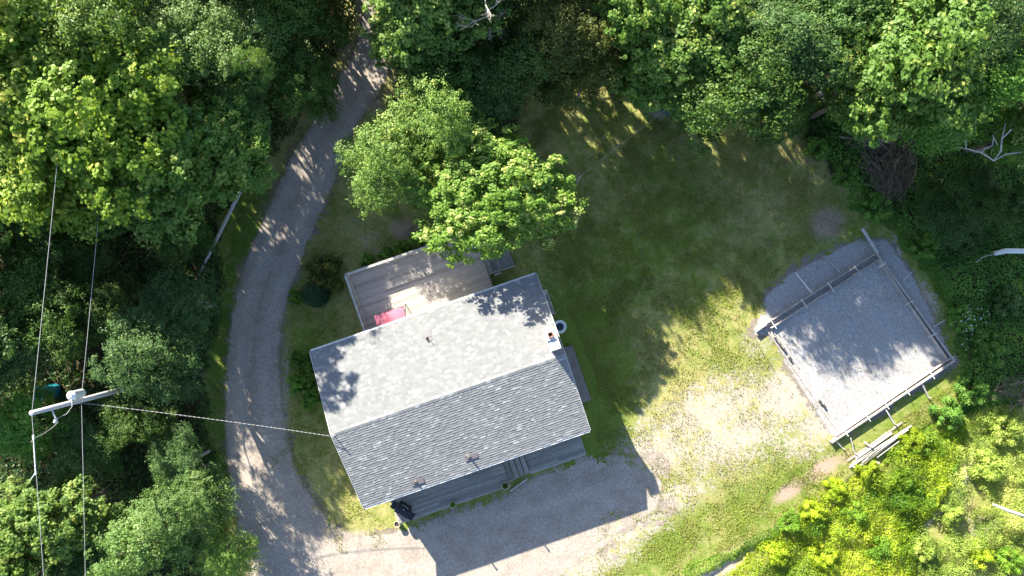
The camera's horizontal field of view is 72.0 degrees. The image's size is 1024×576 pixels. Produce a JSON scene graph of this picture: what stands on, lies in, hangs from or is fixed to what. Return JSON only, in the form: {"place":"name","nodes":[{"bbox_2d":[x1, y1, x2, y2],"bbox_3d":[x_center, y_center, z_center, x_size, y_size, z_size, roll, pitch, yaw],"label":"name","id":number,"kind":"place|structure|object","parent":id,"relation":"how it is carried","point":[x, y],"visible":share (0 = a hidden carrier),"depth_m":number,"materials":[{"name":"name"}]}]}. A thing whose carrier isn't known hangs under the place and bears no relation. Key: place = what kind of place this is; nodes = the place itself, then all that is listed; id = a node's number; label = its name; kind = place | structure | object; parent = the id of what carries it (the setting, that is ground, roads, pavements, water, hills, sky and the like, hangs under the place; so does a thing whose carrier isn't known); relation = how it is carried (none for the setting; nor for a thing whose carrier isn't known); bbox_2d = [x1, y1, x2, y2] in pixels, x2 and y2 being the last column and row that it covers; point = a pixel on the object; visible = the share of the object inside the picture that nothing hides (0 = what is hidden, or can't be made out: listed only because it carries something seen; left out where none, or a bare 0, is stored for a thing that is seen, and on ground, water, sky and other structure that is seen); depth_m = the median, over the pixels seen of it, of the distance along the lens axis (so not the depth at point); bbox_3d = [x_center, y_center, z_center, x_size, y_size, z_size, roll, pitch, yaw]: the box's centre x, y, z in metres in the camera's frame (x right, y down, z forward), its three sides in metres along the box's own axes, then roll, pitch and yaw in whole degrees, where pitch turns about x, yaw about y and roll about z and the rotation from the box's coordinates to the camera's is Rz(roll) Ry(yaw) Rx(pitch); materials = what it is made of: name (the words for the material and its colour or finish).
{"place":"outdoors","nodes":[
{"label":"outdoors","id":0,"kind":"place"},
{"bbox_2d":[4,0,355,158],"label":"bracken","id":1,"kind":"object","parent":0,"point":[274,124],"visible":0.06,"depth_m":42.65,"materials":[{"name":"green plant"}]},
{"bbox_2d":[0,0,1023,575],"bbox_3d":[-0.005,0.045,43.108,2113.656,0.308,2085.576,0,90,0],"label":"ground","id":2,"kind":"structure","parent":0,"point":[324,476],"depth_m":43.00,"materials":[{"name":"green plant"}]},
{"bbox_2d":[0,311,57,396],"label":"broadleaf tree","id":3,"kind":"object","parent":2,"relation":"on","point":[15,363],"visible":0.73,"depth_m":37.18,"materials":[{"name":"green plant"}]},
{"bbox_2d":[0,533,83,575],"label":"maple tree","id":4,"kind":"object","parent":2,"relation":"on","point":[21,566],"visible":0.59,"depth_m":36.19,"materials":[{"name":"green plant"}]},
{"bbox_2d":[0,378,84,466],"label":"broadleaf tree","id":5,"kind":"object","parent":2,"relation":"on","point":[15,434],"visible":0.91,"depth_m":38.06,"materials":[{"name":"green plant"}]},
{"bbox_2d":[0,208,99,277],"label":"broadleaf tree","id":6,"kind":"object","parent":2,"relation":"on","point":[36,245],"visible":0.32,"depth_m":37.53,"materials":[{"name":"green plant"}]},
{"bbox_2d":[0,247,100,329],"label":"broadleaf tree","id":7,"kind":"object","parent":2,"relation":"on","point":[18,284],"visible":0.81,"depth_m":37.13,"materials":[{"name":"green plant"}]},
{"bbox_2d":[0,126,107,243],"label":"maple tree","id":8,"kind":"object","parent":2,"relation":"on","point":[27,203],"visible":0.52,"depth_m":33.15,"materials":[{"name":"green plant"}]},
{"bbox_2d":[0,471,112,565],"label":"maple tree","id":9,"kind":"object","parent":2,"relation":"on","point":[61,524],"visible":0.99,"depth_m":36.22,"materials":[{"name":"green plant"}]},
{"bbox_2d":[0,0,125,157],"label":"maple tree","id":10,"kind":"object","parent":2,"relation":"on","point":[22,63],"visible":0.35,"depth_m":31.09,"materials":[{"name":"green plant"}]},
{"bbox_2d":[12,277,119,367],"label":"broadleaf tree","id":11,"kind":"object","parent":2,"relation":"on","point":[58,326],"visible":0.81,"depth_m":37.29,"materials":[{"name":"green plant"}]},
{"bbox_2d":[29,384,137,441],"bbox_3d":[-21.622,6.048,37.620,0.701,11.360,1.973,0,90,0],"label":"utility pole","id":12,"kind":"object","parent":2,"relation":"on","point":[74,397],"visible":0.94,"depth_m":34.67,"materials":[{"name":"wood"}]},
{"bbox_2d":[43,410,125,493],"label":"broadleaf tree","id":13,"kind":"object","parent":2,"relation":"on","point":[67,464],"visible":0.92,"depth_m":39.33,"materials":[{"name":"green plant"}]},
{"bbox_2d":[47,225,125,291],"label":"broadleaf tree","id":14,"kind":"object","parent":2,"relation":"on","point":[69,250],"visible":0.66,"depth_m":39.02,"materials":[{"name":"green plant"}]},
{"bbox_2d":[50,528,133,575],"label":"broadleaf tree","id":15,"kind":"object","parent":2,"relation":"on","point":[76,566],"visible":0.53,"depth_m":37.46,"materials":[{"name":"green plant"}]},
{"bbox_2d":[4,0,189,87],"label":"ash tree","id":16,"kind":"object","parent":2,"relation":"on","point":[112,18],"visible":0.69,"depth_m":31.38,"materials":[{"name":"green plant"}]},
{"bbox_2d":[0,26,201,228],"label":"maple tree","id":17,"kind":"object","parent":2,"relation":"on","point":[103,134],"visible":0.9,"depth_m":32.32,"materials":[{"name":"green plant"}]},
{"bbox_2d":[71,269,147,346],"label":"broadleaf tree","id":18,"kind":"object","parent":2,"relation":"on","point":[111,297],"visible":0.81,"depth_m":38.58,"materials":[{"name":"green plant"}]},
{"bbox_2d":[0,166,237,575],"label":"ground cover","id":19,"kind":"object","parent":2,"relation":"on","point":[11,463],"visible":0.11,"depth_m":42.66,"materials":[{"name":"green plant"}]},
{"bbox_2d":[92,389,181,450],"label":"broadleaf tree","id":20,"kind":"object","parent":2,"relation":"on","point":[124,422],"visible":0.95,"depth_m":39.30,"materials":[{"name":"green plant"}]},
{"bbox_2d":[83,489,194,575],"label":"birch tree","id":21,"kind":"object","parent":2,"relation":"on","point":[125,547],"visible":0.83,"depth_m":36.62,"materials":[{"name":"green plant"}]},
{"bbox_2d":[84,300,209,408],"bbox_3d":[-19.037,3.540,39.245,6.316,7.770,5.209,20,90,0],"label":"ash tree","id":22,"kind":"object","parent":2,"relation":"on","point":[164,376],"visible":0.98,"depth_m":36.95,"materials":[{"name":"green plant"}]},
{"bbox_2d":[104,0,224,97],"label":"ash tree","id":23,"kind":"object","parent":2,"relation":"on","point":[167,15],"visible":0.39,"depth_m":34.99,"materials":[{"name":"green plant"}]},
{"bbox_2d":[94,95,255,250],"bbox_3d":[-17.046,-5.890,38.052,6.799,10.270,8.761,31,90,0],"label":"maple tree","id":24,"kind":"object","parent":2,"relation":"on","point":[181,190],"visible":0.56,"depth_m":34.91,"materials":[{"name":"green plant"}]},
{"bbox_2d":[134,266,223,359],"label":"ash tree","id":25,"kind":"object","parent":2,"relation":"on","point":[173,300],"visible":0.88,"depth_m":38.28,"materials":[{"name":"green plant"}]},
{"bbox_2d":[146,208,220,269],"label":"broadleaf tree","id":26,"kind":"object","parent":2,"relation":"on","point":[168,247],"visible":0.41,"depth_m":39.45,"materials":[{"name":"green plant"}]},
{"bbox_2d":[129,469,241,562],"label":"birch tree","id":27,"kind":"object","parent":2,"relation":"on","point":[186,513],"visible":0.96,"depth_m":37.30,"materials":[{"name":"green plant"}]},
{"bbox_2d":[144,420,229,505],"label":"ash tree","id":28,"kind":"object","parent":2,"relation":"on","point":[184,445],"visible":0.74,"depth_m":39.16,"materials":[{"name":"green plant"}]},
{"bbox_2d":[189,516,266,575],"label":"birch tree","id":29,"kind":"object","parent":2,"relation":"on","point":[223,562],"visible":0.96,"depth_m":38.65,"materials":[{"name":"green plant"}]},
{"bbox_2d":[170,0,294,111],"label":"ash tree","id":30,"kind":"object","parent":2,"relation":"on","point":[230,33],"visible":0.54,"depth_m":35.95,"materials":[{"name":"green plant"}]},
{"bbox_2d":[187,78,279,207],"bbox_3d":[-15.372,-7.572,38.695,5.946,8.918,6.483,-9,90,0],"label":"maple tree","id":31,"kind":"object","parent":2,"relation":"on","point":[213,114],"visible":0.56,"depth_m":36.40,"materials":[{"name":"green plant"}]},
{"bbox_2d":[200,191,270,495],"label":"verge grass","id":32,"kind":"structure","parent":2,"relation":"on","point":[225,316],"depth_m":42.93,"materials":[{"name":"green plant"}]},
{"bbox_2d":[199,67,275,133],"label":"ash tree","id":33,"kind":"object","parent":2,"relation":"on","point":[260,108],"visible":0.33,"depth_m":37.13,"materials":[{"name":"green plant"}]},
{"bbox_2d":[230,41,284,96],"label":"birch tree","id":34,"kind":"object","parent":2,"relation":"on","point":[257,60],"visible":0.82,"depth_m":36.01,"materials":[{"name":"green plant"}]},
{"bbox_2d":[225,0,337,91],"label":"broadleaf tree","id":35,"kind":"object","parent":2,"relation":"on","point":[288,24],"visible":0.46,"depth_m":36.84,"materials":[{"name":"green plant"}]},
{"bbox_2d":[268,35,345,126],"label":"broadleaf tree","id":36,"kind":"object","parent":2,"relation":"on","point":[295,87],"visible":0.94,"depth_m":37.74,"materials":[{"name":"green plant"}]},
{"bbox_2d":[269,0,356,49],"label":"broadleaf tree","id":37,"kind":"object","parent":2,"relation":"on","point":[340,31],"visible":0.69,"depth_m":37.80,"materials":[{"name":"green plant"}]},
{"bbox_2d":[301,280,330,307],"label":"round conifer","id":38,"kind":"object","parent":2,"relation":"on","point":[307,291],"visible":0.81,"depth_m":41.91,"materials":[{"name":"green plant"}]},
{"bbox_2d":[302,251,343,293],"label":"shrub","id":39,"kind":"object","parent":2,"relation":"on","point":[316,268],"visible":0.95,"depth_m":41.97,"materials":[{"name":"green plant"}]},
{"bbox_2d":[284,191,442,526],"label":"side grass","id":40,"kind":"structure","parent":2,"relation":"on","point":[318,337],"depth_m":42.95,"materials":[{"name":"green plant"}]},
{"bbox_2d":[333,98,446,220],"bbox_3d":[-6.685,-7.218,39.268,6.488,7.744,5.958,-18,90,0],"label":"birch tree","id":41,"kind":"object","parent":2,"relation":"on","point":[378,144],"visible":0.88,"depth_m":36.98,"materials":[{"name":"green plant"}]},
{"bbox_2d":[356,0,462,81],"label":"maple tree","id":42,"kind":"object","parent":2,"relation":"on","point":[409,27],"visible":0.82,"depth_m":34.86,"materials":[{"name":"green plant"}]},
{"bbox_2d":[384,149,444,211],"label":"birch tree","id":43,"kind":"object","parent":2,"relation":"on","point":[403,182],"visible":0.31,"depth_m":38.01,"materials":[{"name":"green plant"}]},
{"bbox_2d":[344,236,492,330],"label":"back deck","id":44,"kind":"structure","parent":2,"relation":"on","point":[395,261],"depth_m":41.95,"materials":[{"name":"grey wood"}]},
{"bbox_2d":[380,64,490,168],"bbox_3d":[-3.895,-8.615,38.729,5.238,8.867,6.275,-31,90,0],"label":"birch tree","id":45,"kind":"object","parent":2,"relation":"on","point":[450,108],"visible":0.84,"depth_m":36.05,"materials":[{"name":"green plant"}]},
{"bbox_2d":[388,32,491,110],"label":"broadleaf tree","id":46,"kind":"object","parent":2,"relation":"on","point":[440,60],"visible":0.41,"depth_m":36.49,"materials":[{"name":"green plant"}]},
{"bbox_2d":[382,0,511,61],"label":"maple tree","id":47,"kind":"object","parent":2,"relation":"on","point":[473,10],"visible":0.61,"depth_m":34.67,"materials":[{"name":"green plant"}]},
{"bbox_2d":[218,0,676,575],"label":"gravel drive","id":48,"kind":"structure","parent":2,"relation":"on","point":[546,524],"depth_m":42.99,"materials":[{"name":"grey gravel"}]},
{"bbox_2d":[219,24,951,575],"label":"gravel weeds","id":49,"kind":"object","parent":48,"relation":"on","point":[287,328],"visible":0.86,"depth_m":42.95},
{"bbox_2d":[309,272,590,508],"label":"house","id":50,"kind":"structure","parent":2,"relation":"on","point":[447,391],"depth_m":38.73,"materials":[{"name":"grey"}]},
{"bbox_2d":[391,462,510,523],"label":"front deck","id":51,"kind":"structure","parent":2,"relation":"on","point":[481,485],"depth_m":42.15,"materials":[{"name":"grey wood"}]},
{"bbox_2d":[445,66,513,141],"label":"ash tree","id":52,"kind":"object","parent":2,"relation":"on","point":[490,97],"visible":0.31,"depth_m":37.22,"materials":[{"name":"green plant"}]},
{"bbox_2d":[454,41,530,126],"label":"broadleaf tree","id":53,"kind":"object","parent":2,"relation":"on","point":[482,75],"visible":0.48,"depth_m":36.97,"materials":[{"name":"green plant"}]},
{"bbox_2d":[402,115,588,268],"bbox_3d":[-1.000,-5.290,39.213,9.754,7.902,7.632,-11,90,0],"label":"maple tree","id":54,"kind":"object","parent":2,"relation":"on","point":[504,180],"visible":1,"depth_m":36.64,"materials":[{"name":"green plant"}]},
{"bbox_2d":[478,0,583,109],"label":"broadleaf tree","id":55,"kind":"object","parent":2,"relation":"on","point":[514,50],"visible":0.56,"depth_m":35.97,"materials":[{"name":"green plant"}]},
{"bbox_2d":[524,436,585,473],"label":"boardwalk","id":56,"kind":"structure","parent":2,"relation":"on","point":[571,447],"depth_m":42.75,"materials":[{"name":"grey wood"}]},
{"bbox_2d":[503,0,623,87],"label":"ash tree","id":57,"kind":"object","parent":2,"relation":"on","point":[571,26],"visible":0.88,"depth_m":35.07,"materials":[{"name":"green plant"}]},
{"bbox_2d":[563,345,590,402],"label":"boardwalk","id":58,"kind":"structure","parent":2,"relation":"on","point":[580,383],"depth_m":42.65,"materials":[{"name":"grey wood"}]},
{"bbox_2d":[542,44,628,116],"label":"ash tree","id":59,"kind":"object","parent":2,"relation":"on","point":[586,75],"visible":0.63,"depth_m":37.01,"materials":[{"name":"green plant"}]},
{"bbox_2d":[583,0,682,72],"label":"maple tree","id":60,"kind":"object","parent":2,"relation":"on","point":[630,17],"visible":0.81,"depth_m":34.45,"materials":[{"name":"green plant"}]},
{"bbox_2d":[604,38,692,117],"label":"maple tree","id":61,"kind":"object","parent":2,"relation":"on","point":[636,85],"visible":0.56,"depth_m":36.90,"materials":[{"name":"green plant"}]},
{"bbox_2d":[640,0,762,123],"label":"maple tree","id":62,"kind":"object","parent":2,"relation":"on","point":[714,24],"visible":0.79,"depth_m":34.51,"materials":[{"name":"green plant"}]},
{"bbox_2d":[389,0,1021,162],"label":"understory","id":63,"kind":"object","parent":2,"relation":"on","point":[853,141],"visible":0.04,"depth_m":42.65,"materials":[{"name":"green plant"}]},
{"bbox_2d":[681,526,786,575],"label":"bank fringe","id":64,"kind":"object","parent":2,"relation":"on","point":[733,554],"visible":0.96,"depth_m":42.93,"materials":[{"name":"green plant"}]},
{"bbox_2d":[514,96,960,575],"bbox_3d":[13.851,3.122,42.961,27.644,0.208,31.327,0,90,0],"label":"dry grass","id":65,"kind":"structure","parent":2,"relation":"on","point":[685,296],"depth_m":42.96,"materials":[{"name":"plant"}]},
{"bbox_2d":[668,24,807,159],"bbox_3d":[11.315,-10.225,37.990,7.011,10.490,6.359,-3,90,0],"label":"broadleaf tree","id":66,"kind":"object","parent":2,"relation":"on","point":[743,91],"visible":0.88,"depth_m":34.53,"materials":[{"name":"green plant"}]},
{"bbox_2d":[733,70,821,151],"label":"broadleaf tree","id":67,"kind":"object","parent":2,"relation":"on","point":[797,125],"visible":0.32,"depth_m":38.70,"materials":[{"name":"green plant"}]},
{"bbox_2d":[731,0,866,105],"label":"ash tree","id":68,"kind":"object","parent":2,"relation":"on","point":[791,23],"visible":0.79,"depth_m":33.84,"materials":[{"name":"green plant"}]},
{"bbox_2d":[802,135,831,162],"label":"shrub","id":69,"kind":"object","parent":2,"relation":"on","point":[821,154],"visible":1,"depth_m":42.35,"materials":[{"name":"green plant"}]},
{"bbox_2d":[806,542,839,572],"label":"shrub","id":70,"kind":"object","parent":2,"relation":"on","point":[824,561],"visible":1,"depth_m":42.53,"materials":[{"name":"green plant"}]},
{"bbox_2d":[821,477,846,503],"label":"shrub","id":71,"kind":"object","parent":2,"relation":"on","point":[833,495],"visible":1,"depth_m":42.41,"materials":[{"name":"green plant"}]},
{"bbox_2d":[781,0,897,86],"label":"broadleaf tree","id":72,"kind":"object","parent":2,"relation":"on","point":[853,9],"visible":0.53,"depth_m":33.47,"materials":[{"name":"green plant"}]},
{"bbox_2d":[831,159,860,189],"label":"shrub","id":73,"kind":"object","parent":2,"relation":"on","point":[852,179],"visible":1,"depth_m":42.44,"materials":[{"name":"green plant"}]},
{"bbox_2d":[727,414,968,575],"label":"weeds","id":74,"kind":"object","parent":2,"relation":"on","point":[800,565],"visible":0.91,"depth_m":42.75,"materials":[{"name":"green plant"}]},
{"bbox_2d":[745,236,961,437],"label":"gravel pad","id":75,"kind":"object","parent":2,"relation":"on","point":[893,330],"visible":0.99,"depth_m":43.00,"materials":[{"name":"stone"}]},
{"bbox_2d":[754,228,954,454],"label":"foundation formwork","id":76,"kind":"object","parent":2,"relation":"on","point":[911,386],"visible":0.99,"depth_m":42.73,"materials":[{"name":"grey wood"}]},
{"bbox_2d":[852,459,879,489],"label":"shrub","id":77,"kind":"object","parent":2,"relation":"on","point":[866,473],"visible":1,"depth_m":42.43,"materials":[{"name":"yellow plant"}]},
{"bbox_2d":[808,33,930,139],"bbox_3d":[18.397,-10.180,37.845,4.917,10.698,5.563,-36,90,0],"label":"maple tree","id":78,"kind":"object","parent":2,"relation":"on","point":[855,82],"visible":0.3,"depth_m":34.71,"materials":[{"name":"green plant"}]},
{"bbox_2d":[857,191,893,224],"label":"shrub","id":79,"kind":"object","parent":2,"relation":"on","point":[881,211],"visible":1,"depth_m":42.45,"materials":[{"name":"green plant"}]},
{"bbox_2d":[861,534,894,565],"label":"shrub","id":80,"kind":"object","parent":2,"relation":"on","point":[875,553],"visible":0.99,"depth_m":42.38,"materials":[{"name":"green plant"}]},
{"bbox_2d":[795,424,960,573],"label":"bank shrubbery","id":81,"kind":"object","parent":2,"relation":"on","point":[907,503],"visible":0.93,"depth_m":42.56,"materials":[{"name":"green plant"}]},
{"bbox_2d":[838,131,921,211],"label":"brush pile","id":82,"kind":"object","parent":2,"relation":"on","point":[908,164],"visible":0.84,"depth_m":42.39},
{"bbox_2d":[839,97,970,158],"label":"broadleaf tree","id":83,"kind":"object","parent":2,"relation":"on","point":[928,126],"visible":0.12,"depth_m":35.42,"materials":[{"name":"green plant"}]},
{"bbox_2d":[829,0,998,148],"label":"maple tree","id":84,"kind":"object","parent":2,"relation":"on","point":[935,60],"visible":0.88,"depth_m":32.57,"materials":[{"name":"green plant"}]},
{"bbox_2d":[804,77,1023,413],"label":"undergrowth","id":85,"kind":"object","parent":2,"relation":"on","point":[1012,372],"visible":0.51,"depth_m":42.75,"materials":[{"name":"green plant"}]},
{"bbox_2d":[906,232,938,259],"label":"shrub","id":86,"kind":"object","parent":2,"relation":"on","point":[927,252],"visible":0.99,"depth_m":42.48,"materials":[{"name":"green plant"}]},
{"bbox_2d":[927,395,963,431],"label":"shrub","id":87,"kind":"object","parent":2,"relation":"on","point":[951,410],"visible":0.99,"depth_m":42.19,"materials":[{"name":"green plant"}]},
{"bbox_2d":[912,153,1000,250],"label":"broadleaf tree","id":88,"kind":"object","parent":2,"relation":"on","point":[944,209],"visible":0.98,"depth_m":39.91,"materials":[{"name":"green plant"}]},
{"bbox_2d":[946,304,976,333],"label":"shrub","id":89,"kind":"object","parent":2,"relation":"on","point":[954,316],"visible":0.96,"depth_m":42.45,"materials":[{"name":"green plant"}]},
{"bbox_2d":[905,395,1023,575],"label":"brush","id":90,"kind":"object","parent":2,"relation":"on","point":[941,570],"visible":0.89,"depth_m":42.82,"materials":[{"name":"green plant"}]},
{"bbox_2d":[908,37,1023,152],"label":"broadleaf tree","id":91,"kind":"object","parent":2,"relation":"on","point":[999,93],"visible":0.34,"depth_m":33.54,"materials":[{"name":"green plant"}]},
{"bbox_2d":[915,0,1023,101],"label":"ash tree","id":92,"kind":"object","parent":2,"relation":"on","point":[1009,11],"visible":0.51,"depth_m":32.44,"materials":[{"name":"green plant"}]},
{"bbox_2d":[952,372,989,406],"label":"shrub","id":93,"kind":"object","parent":2,"relation":"on","point":[979,393],"visible":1,"depth_m":42.21,"materials":[{"name":"green plant"}]},
{"bbox_2d":[966,537,996,571],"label":"shrub","id":94,"kind":"object","parent":2,"relation":"on","point":[984,556],"visible":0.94,"depth_m":42.51,"materials":[{"name":"yellow plant"}]},
{"bbox_2d":[968,448,1009,482],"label":"shrub","id":95,"kind":"object","parent":2,"relation":"on","point":[988,472],"visible":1,"depth_m":42.32,"materials":[{"name":"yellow plant"}]},
{"bbox_2d":[972,330,1012,368],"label":"shrub","id":96,"kind":"object","parent":2,"relation":"on","point":[998,349],"visible":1,"depth_m":42.30,"materials":[{"name":"green plant"}]},
{"bbox_2d":[962,105,1023,168],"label":"broadleaf tree","id":97,"kind":"object","parent":2,"relation":"on","point":[1007,144],"visible":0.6,"depth_m":37.48,"materials":[{"name":"green plant"}]},
{"bbox_2d":[967,84,1023,183],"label":"broadleaf tree","id":98,"kind":"object","parent":2,"relation":"on","point":[1018,129],"visible":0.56,"depth_m":35.70,"materials":[{"name":"green plant"}]},
{"bbox_2d":[969,180,1023,235],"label":"broadleaf tree","id":99,"kind":"object","parent":2,"relation":"on","point":[1005,206],"visible":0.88,"depth_m":38.69,"materials":[{"name":"green plant"}]},
{"bbox_2d":[987,412,1023,446],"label":"shrub","id":100,"kind":"object","parent":2,"relation":"on","point":[1009,437],"visible":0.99,"depth_m":42.42,"materials":[{"name":"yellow plant"}]},
{"bbox_2d":[992,283,1022,317],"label":"shrub","id":101,"kind":"object","parent":2,"relation":"on","point":[1012,304],"visible":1,"depth_m":42.32,"materials":[{"name":"green plant"}]},
{"bbox_2d":[995,545,1023,574],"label":"shrub","id":102,"kind":"object","parent":2,"relation":"on","point":[1006,566],"visible":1,"depth_m":42.46,"materials":[{"name":"green plant"}]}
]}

